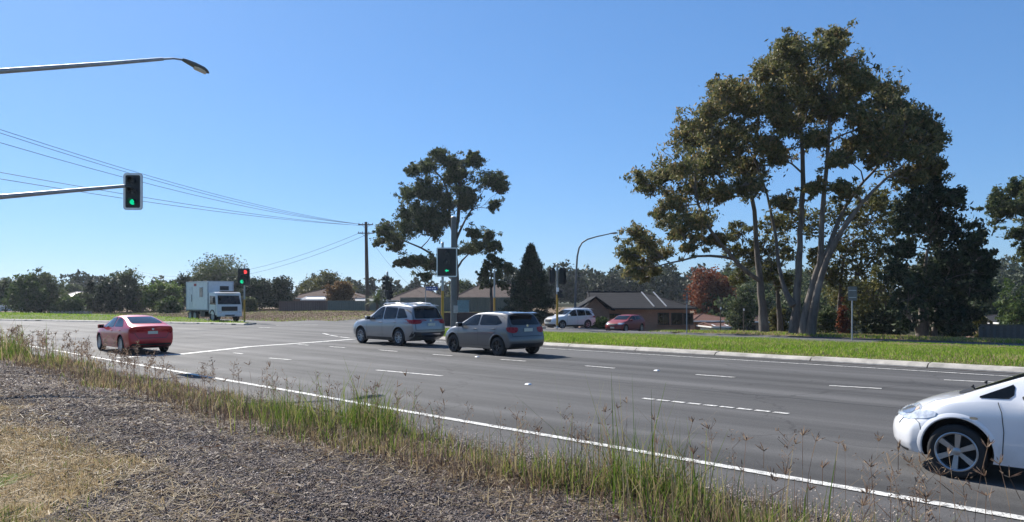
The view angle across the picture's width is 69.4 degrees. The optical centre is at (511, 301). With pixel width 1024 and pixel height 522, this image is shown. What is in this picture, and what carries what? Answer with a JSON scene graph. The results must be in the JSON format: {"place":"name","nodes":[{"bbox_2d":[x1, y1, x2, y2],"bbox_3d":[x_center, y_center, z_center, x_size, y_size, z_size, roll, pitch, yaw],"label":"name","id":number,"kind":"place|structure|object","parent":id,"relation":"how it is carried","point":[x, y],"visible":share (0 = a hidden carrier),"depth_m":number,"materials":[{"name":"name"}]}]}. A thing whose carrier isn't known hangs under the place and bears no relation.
{"place":"outdoors","nodes":[
{"label":"outdoors","id":0,"kind":"place"},
{"bbox_2d":[0,312,243,322],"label":"traffic island","id":1,"kind":"structure","parent":0,"point":[74,318],"depth_m":70.18,"materials":[{"name":"green plant"}]},
{"bbox_2d":[238,266,249,322],"bbox_3d":[-22.700,-0.593,62.422,1.080,4.866,0.696,0,0,34],"label":"traffic signal","id":2,"kind":"object","parent":1,"relation":"on","point":[244,276],"visible":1,"depth_m":62.31,"materials":[{"name":"metal"}]},
{"bbox_2d":[0,312,279,326],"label":"road","id":3,"kind":"structure","parent":0,"point":[50,323],"depth_m":60.55,"materials":[{"name":"grey asphalt"}]},
{"bbox_2d":[186,281,243,320],"bbox_3d":[-26.880,-0.001,66.527,2.827,3.582,7.180,0,0,-44],"label":"box truck","id":4,"kind":"object","parent":3,"relation":"on","point":[214,300],"visible":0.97,"depth_m":64.93,"materials":[{"name":"metal"}]},
{"bbox_2d":[382,272,393,304],"bbox_3d":[-7.833,-0.067,46.481,0.698,3.614,0.571,0,0,-29],"label":"traffic signal","id":5,"kind":"object","parent":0,"point":[387,287],"visible":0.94,"depth_m":46.35,"materials":[{"name":"metal"}]},
{"bbox_2d":[180,318,679,333],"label":"side road","id":6,"kind":"structure","parent":0,"point":[343,327],"depth_m":54.83,"materials":[{"name":"grey asphalt"}]},
{"bbox_2d":[549,263,565,328],"bbox_3d":[2.914,-0.347,47.450,1.087,4.196,0.576,0,0,0],"label":"traffic signal","id":7,"kind":"object","parent":6,"relation":"on","point":[562,277],"visible":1,"depth_m":47.35,"materials":[{"name":"metal"}]},
{"bbox_2d":[544,308,595,328],"bbox_3d":[4.848,1.407,62.407,4.602,1.765,2.163,0,0,-33],"label":"white wagon","id":8,"kind":"object","parent":6,"relation":"on","point":[575,317],"visible":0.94,"depth_m":61.75,"materials":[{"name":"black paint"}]},
{"bbox_2d":[574,232,616,307],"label":"street lamp","id":9,"kind":"object","parent":6,"relation":"on","point":[575,294],"visible":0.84,"depth_m":71.93,"materials":[{"name":"metal"}]},
{"bbox_2d":[605,313,644,330],"bbox_3d":[9.486,1.776,61.997,2.178,1.572,4.293,0,0,38],"label":"dark red hatchback","id":10,"kind":"object","parent":6,"relation":"on","point":[634,321],"visible":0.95,"depth_m":61.16,"materials":[{"name":"paint"}]},
{"bbox_2d":[457,300,469,311],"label":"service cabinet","id":11,"kind":"object","parent":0,"point":[463,305],"visible":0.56,"depth_m":73.63,"materials":[{"name":"grey metal"}]},
{"bbox_2d":[0,323,1023,521],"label":"road","id":12,"kind":"structure","parent":0,"point":[855,425],"depth_m":15.07,"materials":[{"name":"grey asphalt"}]},
{"bbox_2d":[0,319,255,324],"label":"island kerb","id":13,"kind":"structure","parent":12,"relation":"on","point":[108,321],"depth_m":64.58,"materials":[{"name":"concrete"}]},
{"bbox_2d":[96,315,172,353],"bbox_3d":[-13.856,1.153,27.022,1.902,1.322,4.318,0,0,-44],"label":"sedan","id":14,"kind":"object","parent":12,"relation":"on","point":[147,331],"visible":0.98,"depth_m":25.77,"materials":[{"name":"red paint"}]},
{"bbox_2d":[353,303,444,345],"bbox_3d":[-4.944,0.931,31.715,4.680,1.765,2.172,0,0,44],"label":"silver suv","id":15,"kind":"object","parent":12,"relation":"on","point":[400,324],"visible":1,"depth_m":30.43,"materials":[{"name":"paint"}]},
{"bbox_2d":[445,309,543,355],"bbox_3d":[-0.711,1.008,26.179,2.121,1.612,3.972,0,0,-41],"label":"grey hatchback","id":16,"kind":"object","parent":12,"relation":"on","point":[499,333],"visible":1,"depth_m":24.99,"materials":[{"name":"paint"}]},
{"bbox_2d":[1,342,1012,521],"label":"road shoulder","id":17,"kind":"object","parent":12,"relation":"on","point":[945,515],"visible":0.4,"depth_m":7.70},
{"bbox_2d":[103,368,995,521],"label":"loose gravel","id":18,"kind":"structure","parent":17,"relation":"on","point":[528,450],"depth_m":7.71,"materials":[{"name":"grey gravel"}]},
{"bbox_2d":[3,339,1023,519],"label":"road edge lines","id":19,"kind":"object","parent":12,"relation":"on","point":[1020,517],"visible":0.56,"depth_m":8.90,"materials":[{"name":"paint"}]},
{"bbox_2d":[238,327,983,413],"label":"lane markings","id":20,"kind":"object","parent":12,"relation":"on","point":[609,367],"visible":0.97,"depth_m":16.68,"materials":[{"name":"paint"}]},
{"bbox_2d":[549,346,1019,373],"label":"gutter dirt","id":21,"kind":"structure","parent":12,"relation":"on","point":[799,360],"depth_m":22.27,"materials":[{"name":"brown soil"}]},
{"bbox_2d":[893,373,1023,478],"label":"white hatchback","id":22,"kind":"object","parent":12,"relation":"on","point":[962,423],"visible":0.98,"depth_m":7.52,"materials":[{"name":"paint"}]},
{"bbox_2d":[0,300,1023,521],"bbox_3d":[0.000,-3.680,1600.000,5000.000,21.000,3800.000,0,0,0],"label":"ground","id":23,"kind":"structure","parent":0,"point":[567,305],"depth_m":6.40,"materials":[{"name":"soil"}]},
{"bbox_2d":[0,277,17,311],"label":"broadleaf tree","id":24,"kind":"object","parent":23,"relation":"on","point":[3,283],"visible":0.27,"depth_m":124.10,"materials":[{"name":"green plant"}]},
{"bbox_2d":[0,272,51,312],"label":"broadleaf tree","id":25,"kind":"object","parent":23,"relation":"on","point":[27,294],"visible":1,"depth_m":107.19,"materials":[{"name":"green plant"}]},
{"bbox_2d":[5,266,70,312],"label":"broadleaf tree","id":26,"kind":"object","parent":23,"relation":"on","point":[50,280],"visible":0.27,"depth_m":110.66,"materials":[{"name":"green plant"}]},
{"bbox_2d":[44,295,89,313],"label":"shrub","id":27,"kind":"object","parent":23,"relation":"on","point":[67,303],"visible":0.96,"depth_m":106.89,"materials":[{"name":"green plant"}]},
{"bbox_2d":[0,173,142,209],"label":"mast arm signal","id":28,"kind":"object","parent":23,"relation":"on","point":[132,186],"visible":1,"depth_m":22.65,"materials":[{"name":"metal"}]},
{"bbox_2d":[60,283,84,293],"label":"broadleaf tree","id":29,"kind":"object","parent":23,"relation":"on","point":[71,287],"visible":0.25,"depth_m":168.55,"materials":[{"name":"green plant"}]},
{"bbox_2d":[74,291,96,311],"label":"shrub","id":30,"kind":"object","parent":23,"relation":"on","point":[88,301],"visible":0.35,"depth_m":111.79,"materials":[{"name":"green plant"}]},
{"bbox_2d":[83,279,105,311],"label":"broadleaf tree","id":31,"kind":"object","parent":23,"relation":"on","point":[90,284],"visible":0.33,"depth_m":117.63,"materials":[{"name":"green plant"}]},
{"bbox_2d":[0,401,202,521],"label":"dry grass","id":32,"kind":"structure","parent":23,"relation":"on","point":[42,506],"depth_m":6.71,"materials":[{"name":"plant"}]},
{"bbox_2d":[0,57,208,74],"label":"street lamp","id":33,"kind":"object","parent":23,"relation":"on","point":[199,68],"visible":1,"depth_m":20.28,"materials":[{"name":"metal"}]},
{"bbox_2d":[89,276,136,312],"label":"broadleaf tree","id":34,"kind":"object","parent":23,"relation":"on","point":[111,295],"visible":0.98,"depth_m":110.97,"materials":[{"name":"green plant"}]},
{"bbox_2d":[104,265,145,311],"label":"broadleaf tree","id":35,"kind":"object","parent":23,"relation":"on","point":[126,277],"visible":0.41,"depth_m":115.56,"materials":[{"name":"green plant"}]},
{"bbox_2d":[0,399,298,521],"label":"matted straw","id":36,"kind":"object","parent":23,"relation":"on","point":[68,484],"visible":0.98,"depth_m":6.19,"materials":[{"name":"beige plant"}]},
{"bbox_2d":[135,278,185,311],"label":"broadleaf tree","id":37,"kind":"object","parent":23,"relation":"on","point":[156,291],"visible":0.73,"depth_m":115.23,"materials":[{"name":"green plant"}]},
{"bbox_2d":[154,295,184,312],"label":"shrub","id":38,"kind":"object","parent":23,"relation":"on","point":[171,304],"visible":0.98,"depth_m":105.16,"materials":[{"name":"green plant"}]},
{"bbox_2d":[176,271,192,308],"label":"broadleaf tree","id":39,"kind":"object","parent":23,"relation":"on","point":[182,279],"visible":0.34,"depth_m":125.33,"materials":[{"name":"green plant"}]},
{"bbox_2d":[178,252,251,281],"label":"broadleaf tree","id":40,"kind":"object","parent":23,"relation":"on","point":[212,271],"visible":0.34,"depth_m":131.91,"materials":[{"name":"green plant"}]},
{"bbox_2d":[241,296,258,310],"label":"shrub","id":41,"kind":"object","parent":23,"relation":"on","point":[251,304],"visible":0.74,"depth_m":105.03,"materials":[{"name":"green plant"}]},
{"bbox_2d":[235,276,279,309],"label":"broadleaf tree","id":42,"kind":"object","parent":23,"relation":"on","point":[259,290],"visible":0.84,"depth_m":110.99,"materials":[{"name":"green plant"}]},
{"bbox_2d":[81,309,446,321],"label":"verge grass by fences","id":43,"kind":"structure","parent":23,"relation":"on","point":[263,312],"depth_m":88.81,"materials":[{"name":"plant"}]},
{"bbox_2d":[0,269,532,301],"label":"distant treeline","id":44,"kind":"object","parent":23,"relation":"on","point":[77,278],"visible":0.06,"depth_m":228.48,"materials":[{"name":"green plant"}]},
{"bbox_2d":[270,275,297,308],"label":"broadleaf tree","id":45,"kind":"object","parent":23,"relation":"on","point":[282,286],"visible":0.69,"depth_m":115.27,"materials":[{"name":"green plant"}]},
{"bbox_2d":[279,301,327,310],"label":"metal fence","id":46,"kind":"object","parent":23,"relation":"on","point":[300,305],"visible":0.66,"depth_m":103.99,"materials":[{"name":"grey metal"}]},
{"bbox_2d":[297,269,359,293],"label":"broadleaf tree","id":47,"kind":"object","parent":23,"relation":"on","point":[315,283],"visible":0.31,"depth_m":137.81,"materials":[{"name":"green plant"}]},
{"bbox_2d":[293,288,373,300],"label":"tiled house","id":48,"kind":"structure","parent":23,"relation":"on","point":[321,293],"depth_m":124.00,"materials":[{"name":"tile"}]},
{"bbox_2d":[321,280,356,300],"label":"shrub","id":49,"kind":"object","parent":23,"relation":"on","point":[341,290],"visible":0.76,"depth_m":107.18,"materials":[{"name":"brown plant"}]},
{"bbox_2d":[328,300,398,310],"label":"metal fence","id":50,"kind":"object","parent":23,"relation":"on","point":[343,305],"visible":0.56,"depth_m":102.95,"materials":[{"name":"grey metal"}]},
{"bbox_2d":[358,222,372,310],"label":"power pole","id":51,"kind":"object","parent":23,"relation":"on","point":[367,306],"visible":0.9,"depth_m":94.81,"materials":[{"name":"brown wood"}]},
{"bbox_2d":[1,133,346,222],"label":"overhead wire","id":52,"kind":"object","parent":51,"relation":"attached to","point":[155,180],"visible":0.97,"depth_m":58.02,"materials":[{"name":"black metal"}]},
{"bbox_2d":[0,129,356,223],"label":"overhead wire","id":53,"kind":"object","parent":51,"relation":"attached to","point":[158,178],"visible":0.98,"depth_m":58.00,"materials":[{"name":"black metal"}]},
{"bbox_2d":[0,172,359,225],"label":"overhead wire","id":54,"kind":"object","parent":51,"relation":"attached to","point":[156,199],"visible":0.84,"depth_m":55.61,"materials":[{"name":"black metal"}]},
{"bbox_2d":[0,142,367,224],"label":"overhead wire","id":55,"kind":"object","parent":51,"relation":"attached to","point":[163,187],"visible":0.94,"depth_m":56.29,"materials":[{"name":"black metal"}]},
{"bbox_2d":[2,179,367,225],"bbox_3d":[-27.096,-8.173,47.751,0.031,3.112,96.217,0,0,11],"label":"overhead wire","id":56,"kind":"object","parent":51,"relation":"attached to","point":[171,205],"visible":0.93,"depth_m":55.68,"materials":[{"name":"black metal"}]},
{"bbox_2d":[363,288,388,310],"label":"palm tree","id":57,"kind":"object","parent":23,"relation":"on","point":[376,299],"visible":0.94,"depth_m":91.83,"materials":[{"name":"green plant"}]},
{"bbox_2d":[388,286,440,302],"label":"tiled house","id":58,"kind":"structure","parent":23,"relation":"on","point":[414,292],"depth_m":114.73,"materials":[{"name":"tile"}]},
{"bbox_2d":[0,353,853,521],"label":"gravel","id":59,"kind":"structure","parent":23,"relation":"on","point":[112,410],"depth_m":6.86,"materials":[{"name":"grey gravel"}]},
{"bbox_2d":[1,353,857,521],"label":"dead weeds","id":60,"kind":"object","parent":23,"relation":"on","point":[416,455],"visible":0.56,"depth_m":7.98,"materials":[{"name":"plant"}]},
{"bbox_2d":[369,146,510,299],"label":"gum tree","id":61,"kind":"object","parent":23,"relation":"on","point":[427,218],"visible":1,"depth_m":83.71,"materials":[{"name":"green plant"}]},
{"bbox_2d":[451,216,457,326],"bbox_3d":[-3.819,-1.861,48.990,0.507,7.562,0.440,0,0,0],"label":"steel pole","id":62,"kind":"object","parent":23,"relation":"on","point":[454,308],"visible":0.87,"depth_m":48.84,"materials":[{"name":"grey metal"}]},
{"bbox_2d":[400,297,509,311],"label":"metal fence","id":63,"kind":"object","parent":23,"relation":"on","point":[479,304],"visible":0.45,"depth_m":94.75,"materials":[{"name":"grey metal"}]},
{"bbox_2d":[445,279,475,296],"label":"broadleaf tree","id":64,"kind":"object","parent":23,"relation":"on","point":[465,285],"visible":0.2,"depth_m":138.97,"materials":[{"name":"green plant"}]},
{"bbox_2d":[440,312,482,325],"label":"brick wall","id":65,"kind":"structure","parent":23,"relation":"on","point":[462,316],"depth_m":54.88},
{"bbox_2d":[459,283,512,297],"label":"tiled house","id":66,"kind":"structure","parent":23,"relation":"on","point":[474,291],"depth_m":120.38,"materials":[{"name":"tile"}]},
{"bbox_2d":[475,252,516,311],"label":"gum tree","id":67,"kind":"object","parent":23,"relation":"on","point":[508,268],"visible":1,"depth_m":81.19,"materials":[{"name":"green plant"}]},
{"bbox_2d":[0,318,1009,521],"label":"roadside grass","id":68,"kind":"structure","parent":23,"relation":"on","point":[629,480],"depth_m":7.03,"materials":[{"name":"plant"}]},
{"bbox_2d":[0,325,1023,521],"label":"seed head stalks","id":69,"kind":"object","parent":23,"relation":"on","point":[152,361],"visible":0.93,"depth_m":6.98,"materials":[{"name":"beige plant"}]},
{"bbox_2d":[498,242,561,324],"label":"conifer tree","id":70,"kind":"object","parent":23,"relation":"on","point":[537,290],"visible":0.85,"depth_m":73.23,"materials":[{"name":"green plant"}]},
{"bbox_2d":[590,316,608,328],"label":"hedge","id":71,"kind":"object","parent":23,"relation":"on","point":[601,322],"visible":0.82,"depth_m":68.61,"materials":[{"name":"green plant"}]},
{"bbox_2d":[576,291,697,330],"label":"brick house","id":72,"kind":"structure","parent":23,"relation":"on","point":[656,312],"depth_m":78.55,"materials":[{"name":"brown tile"}]},
{"bbox_2d":[657,313,669,325],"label":"window","id":73,"kind":"structure","parent":72,"relation":"in","point":[663,318],"depth_m":78.53,"materials":[{"name":"black glass"}]},
{"bbox_2d":[670,313,683,325],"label":"window","id":74,"kind":"structure","parent":72,"relation":"in","point":[676,318],"depth_m":78.53,"materials":[{"name":"black glass"}]},
{"bbox_2d":[490,254,812,303],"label":"distant wood","id":75,"kind":"object","parent":23,"relation":"on","point":[668,283],"visible":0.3,"depth_m":207.17,"materials":[{"name":"green plant"}]},
{"bbox_2d":[612,72,787,332],"bbox_3d":[12.855,-6.952,50.471,13.392,18.656,9.365,0,0,-25],"label":"gum tree","id":76,"kind":"object","parent":23,"relation":"on","point":[719,143],"visible":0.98,"depth_m":48.99,"materials":[{"name":"green plant"}]},
{"bbox_2d":[683,264,737,314],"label":"autumn tree","id":77,"kind":"object","parent":23,"relation":"on","point":[705,288],"visible":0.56,"depth_m":109.44,"materials":[{"name":"red plant"}]},
{"bbox_2d":[690,313,731,329],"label":"tiled house","id":78,"kind":"structure","parent":23,"relation":"on","point":[699,318],"depth_m":93.19,"materials":[{"name":"tile"}]},
{"bbox_2d":[696,322,732,329],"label":"car","id":79,"kind":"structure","parent":23,"relation":"on","point":[709,325],"depth_m":87.61,"materials":[{"name":"metal"}]},
{"bbox_2d":[443,336,1023,366],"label":"median strip","id":80,"kind":"object","parent":23,"relation":"on","point":[919,360],"visible":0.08,"depth_m":23.04,"materials":[{"name":"grey concrete"}]},
{"bbox_2d":[437,242,456,328],"bbox_3d":[-3.979,-0.956,45.355,1.202,5.411,0.531,0,0,17],"label":"traffic signal","id":81,"kind":"object","parent":80,"relation":"on","point":[446,262],"visible":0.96,"depth_m":45.31,"materials":[{"name":"metal"}]},
{"bbox_2d":[438,327,1023,372],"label":"median kerb","id":82,"kind":"structure","parent":80,"relation":"on","point":[993,368],"depth_m":22.48,"materials":[{"name":"concrete"}]},
{"bbox_2d":[444,328,1023,366],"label":"median grass","id":83,"kind":"structure","parent":80,"relation":"on","point":[982,354],"depth_m":26.76,"materials":[{"name":"plant"}]},
{"bbox_2d":[848,286,856,339],"bbox_3d":[15.911,0.639,34.583,0.420,2.674,0.095,0,0,0],"label":"road sign","id":84,"kind":"object","parent":80,"relation":"on","point":[852,293],"visible":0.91,"depth_m":34.55,"materials":[{"name":"metal"}]},
{"bbox_2d":[722,284,758,330],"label":"shrub","id":85,"kind":"object","parent":23,"relation":"on","point":[736,306],"visible":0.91,"depth_m":75.61,"materials":[{"name":"green plant"}]},
{"bbox_2d":[734,281,756,303],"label":"broadleaf tree","id":86,"kind":"object","parent":23,"relation":"on","point":[751,287],"visible":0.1,"depth_m":116.67,"materials":[{"name":"green plant"}]},
{"bbox_2d":[720,202,814,331],"bbox_3d":[20.009,-2.816,58.006,7.464,10.946,5.967,0,0,14],"label":"broadleaf tree","id":87,"kind":"object","parent":23,"relation":"on","point":[781,224],"visible":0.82,"depth_m":57.72,"materials":[{"name":"green plant"}]},
{"bbox_2d":[768,307,788,331],"bbox_3d":[21.532,1.600,59.919,1.906,2.550,1.754,0,0,0],"label":"shrub","id":88,"kind":"object","parent":23,"relation":"on","point":[772,319],"visible":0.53,"depth_m":59.70,"materials":[{"name":"green plant"}]},
{"bbox_2d":[704,26,870,333],"bbox_3d":[17.722,-7.672,48.247,9.118,20.062,10.213,0,0,0],"label":"gum tree","id":89,"kind":"object","parent":23,"relation":"on","point":[776,103],"visible":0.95,"depth_m":46.94,"materials":[{"name":"green plant"}]},
{"bbox_2d":[816,306,840,332],"bbox_3d":[21.182,1.321,49.940,1.966,2.052,1.551,0,0,0],"label":"shrub","id":90,"kind":"object","parent":23,"relation":"on","point":[826,320],"visible":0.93,"depth_m":49.68,"materials":[{"name":"green plant"}]},
{"bbox_2d":[646,329,1023,343],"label":"verge grass under trees","id":91,"kind":"structure","parent":23,"relation":"on","point":[950,338],"depth_m":44.48,"materials":[{"name":"plant"}]},
{"bbox_2d":[835,297,850,332],"bbox_3d":[25.140,1.182,56.060,1.479,3.124,1.175,0,0,-29],"label":"shrub","id":92,"kind":"object","parent":23,"relation":"on","point":[843,323],"visible":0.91,"depth_m":55.88,"materials":[{"name":"red plant"}]},
{"bbox_2d":[795,181,905,330],"bbox_3d":[26.422,-3.212,57.323,9.023,11.996,7.291,0,0,22],"label":"broadleaf tree","id":93,"kind":"object","parent":23,"relation":"on","point":[877,201],"visible":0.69,"depth_m":56.42,"materials":[{"name":"green plant"}]},
{"bbox_2d":[679,333,1023,346],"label":"carriageway","id":94,"kind":"structure","parent":23,"relation":"on","point":[955,342],"depth_m":41.69,"materials":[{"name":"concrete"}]},
{"bbox_2d":[695,266,1008,335],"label":"wood","id":95,"kind":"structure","parent":23,"relation":"on","point":[770,295],"depth_m":114.55,"materials":[{"name":"green plant"}]},
{"bbox_2d":[785,17,955,335],"bbox_3d":[22.256,-8.050,46.373,9.480,20.748,11.683,0,0,33],"label":"gum tree","id":96,"kind":"object","parent":23,"relation":"on","point":[898,129],"visible":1,"depth_m":44.69,"materials":[{"name":"green plant"}]},
{"bbox_2d":[840,258,910,334],"bbox_3d":[25.997,-0.293,52.404,5.004,5.831,7.629,0,0,37],"label":"broadleaf tree","id":97,"kind":"object","parent":23,"relation":"on","point":[867,294],"visible":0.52,"depth_m":51.32,"materials":[{"name":"green plant"}]},
{"bbox_2d":[859,307,904,334],"bbox_3d":[25.112,1.403,49.976,3.005,2.305,2.916,0,0,26],"label":"shrub","id":98,"kind":"object","parent":23,"relation":"on","point":[883,326],"visible":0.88,"depth_m":49.53,"materials":[{"name":"green plant"}]},
{"bbox_2d":[878,176,1001,336],"bbox_3d":[26.712,-2.695,46.221,6.490,10.164,10.231,0,0,33],"label":"dense tree","id":99,"kind":"object","parent":23,"relation":"on","point":[931,281],"visible":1,"depth_m":44.89,"materials":[{"name":"green plant"}]},
{"bbox_2d":[942,321,983,337],"bbox_3d":[29.545,1.480,48.816,2.550,2.294,2.687,0,0,43],"label":"shrub","id":100,"kind":"object","parent":23,"relation":"on","point":[968,331],"visible":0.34,"depth_m":48.31,"materials":[{"name":"green plant"}]},
{"bbox_2d":[912,254,1023,312],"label":"distant wood","id":101,"kind":"object","parent":23,"relation":"on","point":[1011,270],"visible":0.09,"depth_m":166.88,"materials":[{"name":"green plant"}]},
{"bbox_2d":[972,316,992,337],"bbox_3d":[35.517,1.972,56.113,1.534,2.421,1.870,0,0,0],"label":"shrub","id":102,"kind":"object","parent":23,"relation":"on","point":[986,320],"visible":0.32,"depth_m":55.74,"materials":[{"name":"green plant"}]},
{"bbox_2d":[968,279,1003,315],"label":"broadleaf tree","id":103,"kind":"object","parent":23,"relation":"on","point":[992,309],"visible":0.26,"depth_m":94.15,"materials":[{"name":"green plant"}]},
{"bbox_2d":[974,175,1023,267],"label":"broadleaf tree","id":104,"kind":"object","parent":23,"relation":"on","point":[1000,206],"visible":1,"depth_m":60.86,"materials":[{"name":"green plant"}]},
{"bbox_2d":[979,324,1023,338],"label":"metal fence","id":105,"kind":"object","parent":23,"relation":"on","point":[998,331],"visible":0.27,"depth_m":52.03,"materials":[{"name":"grey metal"}]},
{"bbox_2d":[992,278,1023,325],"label":"shrub","id":106,"kind":"object","parent":23,"relation":"on","point":[1016,314],"visible":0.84,"depth_m":69.73,"materials":[{"name":"green plant"}]},
{"bbox_2d":[0,0,1023,294],"label":"sky","id":107,"kind":"structure","parent":0,"point":[315,108],"materials":[{"name":"blue"}]},
{"bbox_2d":[560,329,884,342],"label":"road","id":108,"kind":"structure","parent":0,"point":[729,336],"depth_m":38.27,"materials":[{"name":"grey asphalt"}]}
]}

